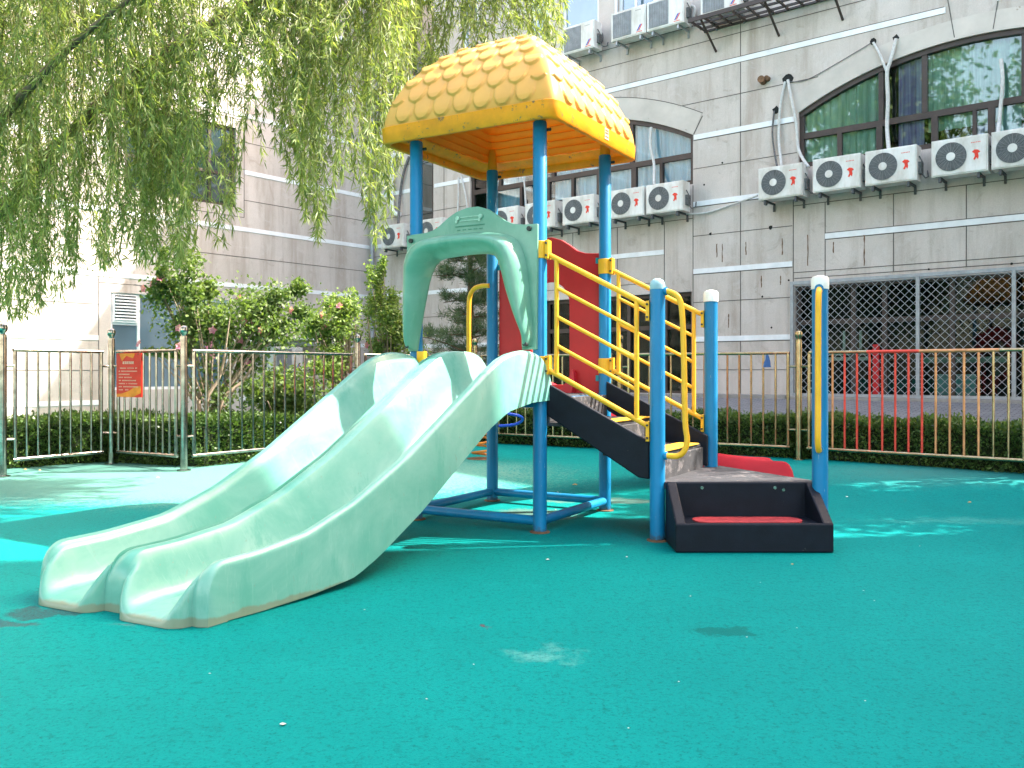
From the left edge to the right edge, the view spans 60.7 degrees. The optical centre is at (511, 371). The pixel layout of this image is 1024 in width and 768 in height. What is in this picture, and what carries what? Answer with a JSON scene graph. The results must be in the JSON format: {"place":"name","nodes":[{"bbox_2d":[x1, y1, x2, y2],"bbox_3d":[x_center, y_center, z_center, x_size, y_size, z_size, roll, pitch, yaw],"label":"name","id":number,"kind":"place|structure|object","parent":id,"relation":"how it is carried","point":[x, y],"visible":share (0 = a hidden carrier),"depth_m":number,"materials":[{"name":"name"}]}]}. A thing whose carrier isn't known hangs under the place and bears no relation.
{"place":"outdoors","nodes":[
{"label":"outdoors","id":0,"kind":"place"},
{"bbox_2d":[0,443,1023,767],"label":"ground","id":1,"kind":"structure","parent":0,"point":[888,633],"depth_m":3.81,"materials":[{"name":"teal rubber"}]},
{"bbox_2d":[0,323,108,477],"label":"fence","id":2,"kind":"object","parent":1,"relation":"on","point":[4,365],"visible":1,"depth_m":9.61,"materials":[{"name":"silver metal"}]},
{"bbox_2d":[104,328,179,464],"bbox_3d":[-4.256,0.300,10.060,1.341,1.620,0.148,0,0,32],"label":"fence","id":3,"kind":"object","parent":1,"relation":"on","point":[111,333],"visible":0.99,"depth_m":10.08,"materials":[{"name":"silver metal"}]},
{"bbox_2d":[117,352,141,396],"bbox_3d":[-4.439,0.034,10.156,0.440,0.533,0.054,0,0,30],"label":"notice sign","id":4,"kind":"object","parent":3,"relation":"attached to","point":[129,374],"visible":1,"depth_m":10.13,"materials":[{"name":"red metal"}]},
{"bbox_2d":[7,406,310,468],"bbox_3d":[-3.955,0.827,11.062,9.114,0.813,2.163,0,0,-35],"label":"hedge","id":5,"kind":"object","parent":1,"relation":"on","point":[159,460],"visible":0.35,"depth_m":10.38,"materials":[{"name":"green plant"}]},
{"bbox_2d":[136,237,320,413],"bbox_3d":[-3.647,-0.290,11.332,2.369,2.792,1.506,0,0,0],"label":"flowering shrub","id":6,"kind":"object","parent":1,"relation":"on","point":[214,324],"visible":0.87,"depth_m":11.11,"materials":[{"name":"green plant"}]},
{"bbox_2d":[227,355,344,412],"bbox_3d":[-3.083,0.435,11.898,1.912,1.356,1.160,0,0,0],"label":"shrub","id":7,"kind":"object","parent":1,"relation":"on","point":[258,394],"visible":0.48,"depth_m":11.73,"materials":[{"name":"green plant"}]},
{"bbox_2d":[0,0,572,324],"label":"willow tree","id":8,"kind":"object","parent":1,"relation":"on","point":[138,84],"visible":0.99,"depth_m":7.97,"materials":[{"name":"green plant"}]},
{"bbox_2d":[177,325,431,471],"bbox_3d":[-2.249,0.304,11.662,0.375,1.629,4.897,0,0,39],"label":"fence","id":9,"kind":"object","parent":1,"relation":"on","point":[184,366],"visible":0.56,"depth_m":10.25,"materials":[{"name":"silver metal"}]},
{"bbox_2d":[292,283,372,387],"bbox_3d":[-2.573,-0.099,12.557,1.197,2.408,1.249,0,0,-40],"label":"flowering shrub","id":10,"kind":"object","parent":1,"relation":"on","point":[339,327],"visible":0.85,"depth_m":12.43,"materials":[{"name":"green plant"}]},
{"bbox_2d":[359,250,435,357],"bbox_3d":[-1.801,-0.363,13.143,0.989,2.936,1.342,0,0,-27],"label":"flowering shrub","id":11,"kind":"object","parent":1,"relation":"on","point":[384,313],"visible":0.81,"depth_m":13.09,"materials":[{"name":"green plant"}]},
{"bbox_2d":[39,34,833,628],"bbox_3d":[0.752,-0.733,6.826,3.431,3.981,7.249,0,0,30],"label":"play structure","id":12,"kind":"object","parent":1,"relation":"on","point":[347,476],"visible":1,"depth_m":6.20,"materials":[{"name":"blue paint"}]},
{"bbox_2d":[423,210,551,368],"bbox_3d":[-0.584,-0.980,15.570,3.037,4.063,2.623,0,0,0],"label":"pine tree","id":13,"kind":"object","parent":1,"relation":"on","point":[470,275],"visible":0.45,"depth_m":15.40,"materials":[{"name":"green plant"}]},
{"bbox_2d":[0,0,1023,423],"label":"building","id":14,"kind":"structure","parent":1,"relation":"on","point":[932,264],"depth_m":17.10,"materials":[{"name":"grey stone"}]},
{"bbox_2d":[111,292,228,389],"bbox_3d":[-7.612,-0.635,19.578,0.130,2.070,2.850,0,0,39],"label":"window","id":15,"kind":"structure","parent":14,"relation":"in","point":[131,326],"depth_m":19.10,"materials":[{"name":"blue glass"}]},
{"bbox_2d":[125,110,234,206],"bbox_3d":[-7.486,-4.835,19.772,0.080,1.890,2.710,0,0,39],"label":"window","id":16,"kind":"structure","parent":14,"relation":"in","point":[215,135],"depth_m":20.40,"materials":[{"name":"grey glass"}]},
{"bbox_2d":[266,346,302,377],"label":"air conditioner","id":17,"kind":"object","parent":14,"relation":"attached to","point":[290,360],"visible":0.41,"depth_m":21.33,"materials":[{"name":"white metal"}]},
{"bbox_2d":[381,223,409,256],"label":"air conditioner","id":18,"kind":"object","parent":14,"relation":"attached to","point":[396,237],"visible":0.87,"depth_m":22.68,"materials":[{"name":"white metal"}]},
{"bbox_2d":[389,153,401,216],"bbox_3d":[-3.104,-4.957,23.250,0.366,1.722,0.152,0,0,23],"label":"waste pipe","id":19,"kind":"object","parent":14,"relation":"attached to","point":[392,190],"visible":0.44,"depth_m":23.26,"materials":[{"name":"white plastic"}]},
{"bbox_2d":[397,156,409,223],"bbox_3d":[-2.848,-4.763,23.037,0.348,1.804,0.270,0,0,0],"label":"hose","id":20,"kind":"object","parent":14,"relation":"attached to","point":[400,189],"visible":0.93,"depth_m":23.03,"materials":[{"name":"grey plastic"}]},
{"bbox_2d":[413,0,432,75],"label":"window","id":21,"kind":"structure","parent":14,"relation":"in","point":[425,11],"depth_m":22.83,"materials":[{"name":"white glass"}]},
{"bbox_2d":[423,160,432,219],"bbox_3d":[-2.277,-4.800,22.796,0.800,1.900,0.080,0,0,39],"label":"window","id":22,"kind":"structure","parent":14,"relation":"in","point":[427,166],"depth_m":22.73,"materials":[{"name":"grey glass"}]},
{"bbox_2d":[423,217,446,232],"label":"air conditioner","id":23,"kind":"object","parent":14,"relation":"attached to","point":[432,224],"visible":0.38,"depth_m":21.83,"materials":[{"name":"white metal"}]},
{"bbox_2d":[457,177,458,211],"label":"hose","id":24,"kind":"object","parent":14,"relation":"attached to","point":[458,196],"visible":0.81,"depth_m":21.83,"materials":[{"name":"white plastic"}]},
{"bbox_2d":[460,175,467,207],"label":"hose","id":25,"kind":"object","parent":14,"relation":"attached to","point":[464,191],"visible":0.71,"depth_m":21.69,"materials":[{"name":"white plastic"}]},
{"bbox_2d":[464,0,477,48],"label":"window","id":26,"kind":"structure","parent":14,"relation":"in","point":[468,33],"depth_m":21.79,"materials":[{"name":"white glass"}]},
{"bbox_2d":[498,205,524,223],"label":"air conditioner","id":27,"kind":"object","parent":14,"relation":"attached to","point":[514,214],"visible":0.29,"depth_m":20.21,"materials":[{"name":"white metal"}]},
{"bbox_2d":[523,178,526,203],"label":"hose","id":28,"kind":"object","parent":14,"relation":"attached to","point":[524,190],"visible":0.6,"depth_m":20.48,"materials":[{"name":"white plastic"}]},
{"bbox_2d":[532,2,548,37],"bbox_3d":[0.701,-8.725,20.372,0.520,1.950,0.080,0,0,39],"label":"window","id":29,"kind":"structure","parent":14,"relation":"in","point":[543,2],"depth_m":20.44,"materials":[{"name":"white glass"}]},
{"bbox_2d":[525,200,562,236],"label":"air conditioner","id":30,"kind":"object","parent":14,"relation":"attached to","point":[554,214],"visible":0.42,"depth_m":19.55,"materials":[{"name":"white metal"}]},
{"bbox_2d":[563,194,598,234],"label":"air conditioner","id":31,"kind":"object","parent":14,"relation":"attached to","point":[582,210],"visible":0.97,"depth_m":19.00,"materials":[{"name":"white metal"}]},
{"bbox_2d":[563,0,598,28],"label":"window","id":32,"kind":"structure","parent":14,"relation":"in","point":[582,11],"depth_m":19.69,"materials":[{"name":"blue glass"}]},
{"bbox_2d":[471,120,692,208],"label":"window","id":33,"kind":"structure","parent":14,"relation":"in","point":[672,148],"depth_m":18.90,"materials":[{"name":"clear glass"}]},
{"bbox_2d":[563,19,607,65],"bbox_3d":[1.624,-7.190,19.184,0.951,0.760,0.497,0,0,39],"label":"air conditioner","id":34,"kind":"object","parent":14,"relation":"attached to","point":[585,38],"visible":0.9,"depth_m":18.99,"materials":[{"name":"white metal"}]},
{"bbox_2d":[611,186,650,228],"bbox_3d":[2.568,-3.440,18.411,0.951,0.760,0.504,0,0,39],"label":"air conditioner","id":35,"kind":"object","parent":14,"relation":"attached to","point":[628,204],"visible":0.92,"depth_m":18.24,"materials":[{"name":"white metal"}]},
{"bbox_2d":[611,4,652,54],"bbox_3d":[2.609,-7.190,18.382,0.951,0.760,0.497,0,0,39],"label":"air conditioner","id":36,"kind":"object","parent":14,"relation":"attached to","point":[629,25],"visible":0.91,"depth_m":18.24,"materials":[{"name":"white metal"}]},
{"bbox_2d":[619,0,655,10],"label":"window","id":37,"kind":"structure","parent":14,"relation":"in","point":[623,4],"depth_m":18.88,"materials":[{"name":"blue glass"}]},
{"bbox_2d":[649,127,655,183],"bbox_3d":[2.941,-4.491,18.227,0.124,1.299,0.405,0,0,0],"label":"hose","id":38,"kind":"object","parent":14,"relation":"attached to","point":[652,156],"visible":0.98,"depth_m":18.32,"materials":[{"name":"white plastic"}]},
{"bbox_2d":[646,180,696,224],"bbox_3d":[3.266,-3.440,17.843,0.951,0.760,0.504,0,0,39],"label":"air conditioner","id":39,"kind":"object","parent":14,"relation":"attached to","point":[668,198],"visible":1,"depth_m":17.66,"materials":[{"name":"white metal"}]},
{"bbox_2d":[647,0,696,44],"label":"air conditioner","id":40,"kind":"object","parent":14,"relation":"attached to","point":[665,16],"visible":0.95,"depth_m":17.68,"materials":[{"name":"white metal"}]},
{"bbox_2d":[689,5,696,27],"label":"hose","id":41,"kind":"object","parent":14,"relation":"attached to","point":[694,10],"visible":0.48,"depth_m":17.69,"materials":[{"name":"white plastic"}]},
{"bbox_2d":[686,195,757,214],"bbox_3d":[4.156,-3.275,17.322,1.613,0.214,0.147,0,0,43],"label":"cable","id":42,"kind":"object","parent":14,"relation":"attached to","point":[722,207],"visible":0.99,"depth_m":17.34,"materials":[{"name":"white plastic"}]},
{"bbox_2d":[688,0,843,51],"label":"metal rack","id":43,"kind":"object","parent":14,"relation":"attached to","point":[732,9],"depth_m":16.66,"materials":[{"name":"black metal"}]},
{"bbox_2d":[701,0,753,30],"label":"air conditioner","id":44,"kind":"object","parent":43,"relation":"on","point":[707,6],"visible":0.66,"depth_m":16.98,"materials":[{"name":"metal"}]},
{"bbox_2d":[771,111,777,165],"bbox_3d":[4.995,-4.429,16.608,0.076,1.108,0.254,0,0,0],"label":"hose","id":45,"kind":"object","parent":14,"relation":"attached to","point":[773,138],"visible":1,"depth_m":16.68,"materials":[{"name":"grey plastic"}]},
{"bbox_2d":[777,81,785,165],"bbox_3d":[5.089,-4.673,16.497,0.164,1.650,0.273,0,0,21],"label":"hose","id":46,"kind":"object","parent":14,"relation":"attached to","point":[779,119],"visible":0.98,"depth_m":16.57,"materials":[{"name":"white plastic"}]},
{"bbox_2d":[758,162,812,211],"bbox_3d":[5.142,-3.430,16.315,0.951,0.760,0.504,0,0,39],"label":"air conditioner","id":47,"kind":"object","parent":14,"relation":"attached to","point":[784,182],"visible":1,"depth_m":16.14,"materials":[{"name":"white metal"}]},
{"bbox_2d":[786,79,809,168],"bbox_3d":[5.350,-4.620,16.292,0.109,1.807,0.622,0,0,-23],"label":"hose","id":48,"kind":"object","parent":14,"relation":"attached to","point":[796,125],"visible":1,"depth_m":16.37,"materials":[{"name":"white plastic"}]},
{"bbox_2d":[790,42,871,81],"bbox_3d":[5.832,-5.648,16.053,1.500,0.435,0.014,0,0,39],"label":"cable","id":49,"kind":"object","parent":14,"relation":"attached to","point":[833,65],"visible":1,"depth_m":15.98,"materials":[{"name":"black rubber"}]},
{"bbox_2d":[813,153,865,204],"bbox_3d":[5.941,-3.440,15.665,0.951,0.760,0.504,0,0,39],"label":"air conditioner","id":50,"kind":"object","parent":14,"relation":"attached to","point":[839,174],"visible":0.98,"depth_m":15.50,"materials":[{"name":"white metal"}]},
{"bbox_2d":[872,42,885,69],"bbox_3d":[6.502,-5.548,15.443,0.063,0.629,0.307,0,0,-33],"label":"hose","id":51,"kind":"object","parent":14,"relation":"attached to","point":[879,54],"visible":1,"depth_m":15.41,"materials":[{"name":"white plastic"}]},
{"bbox_2d":[885,38,897,148],"bbox_3d":[6.591,-4.824,15.267,0.347,2.018,0.183,0,0,-42],"label":"hose","id":52,"kind":"object","parent":14,"relation":"attached to","point":[887,135],"visible":0.98,"depth_m":15.30,"materials":[{"name":"white plastic"}]},
{"bbox_2d":[865,144,928,198],"bbox_3d":[6.655,-3.440,15.084,0.951,0.760,0.504,0,0,39],"label":"air conditioner","id":53,"kind":"object","parent":14,"relation":"attached to","point":[897,166],"visible":1,"depth_m":14.92,"materials":[{"name":"white metal"}]},
{"bbox_2d":[799,28,1023,165],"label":"window","id":54,"kind":"structure","parent":14,"relation":"in","point":[950,90],"depth_m":15.21,"materials":[{"name":"clear glass"}]},
{"bbox_2d":[931,133,991,190],"bbox_3d":[7.484,-3.440,14.408,0.951,0.760,0.504,0,0,39],"label":"air conditioner","id":55,"kind":"object","parent":14,"relation":"attached to","point":[966,156],"visible":0.98,"depth_m":14.26,"materials":[{"name":"white metal"}]},
{"bbox_2d":[996,58,1004,131],"bbox_3d":[7.918,-4.437,14.169,0.096,1.342,0.326,0,0,40],"label":"hose","id":56,"kind":"object","parent":14,"relation":"attached to","point":[1002,85],"visible":0.92,"depth_m":14.21,"materials":[{"name":"white plastic"}]},
{"bbox_2d":[991,128,1023,183],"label":"air conditioner","id":57,"kind":"object","parent":14,"relation":"attached to","point":[1007,150],"visible":1,"depth_m":13.83,"materials":[{"name":"white metal"}]},
{"bbox_2d":[472,330,1023,461],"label":"fence","id":58,"kind":"object","parent":1,"relation":"on","point":[798,366],"visible":0.62,"depth_m":10.51,"materials":[{"name":"metal"}]},
{"bbox_2d":[763,355,770,366],"bbox_3d":[3.208,-0.128,10.980,0.103,0.156,0.039,0,0,0],"label":"blue cloth","id":59,"kind":"object","parent":58,"relation":"hanging from","point":[767,362],"visible":1,"depth_m":10.96,"materials":[{"name":"blue fabric"}]},
{"bbox_2d":[480,406,1023,472],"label":"hedge","id":60,"kind":"object","parent":1,"relation":"on","point":[956,438],"visible":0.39,"depth_m":10.53,"materials":[{"name":"green plant"}]},
{"bbox_2d":[316,396,1021,425],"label":"paving","id":61,"kind":"structure","parent":0,"point":[957,407],"depth_m":14.51,"materials":[{"name":"grey concrete"}]},
{"bbox_2d":[630,393,1021,403],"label":"kerb","id":62,"kind":"structure","parent":61,"relation":"on","point":[768,396],"depth_m":15.48,"materials":[{"name":"concrete"}]}
]}

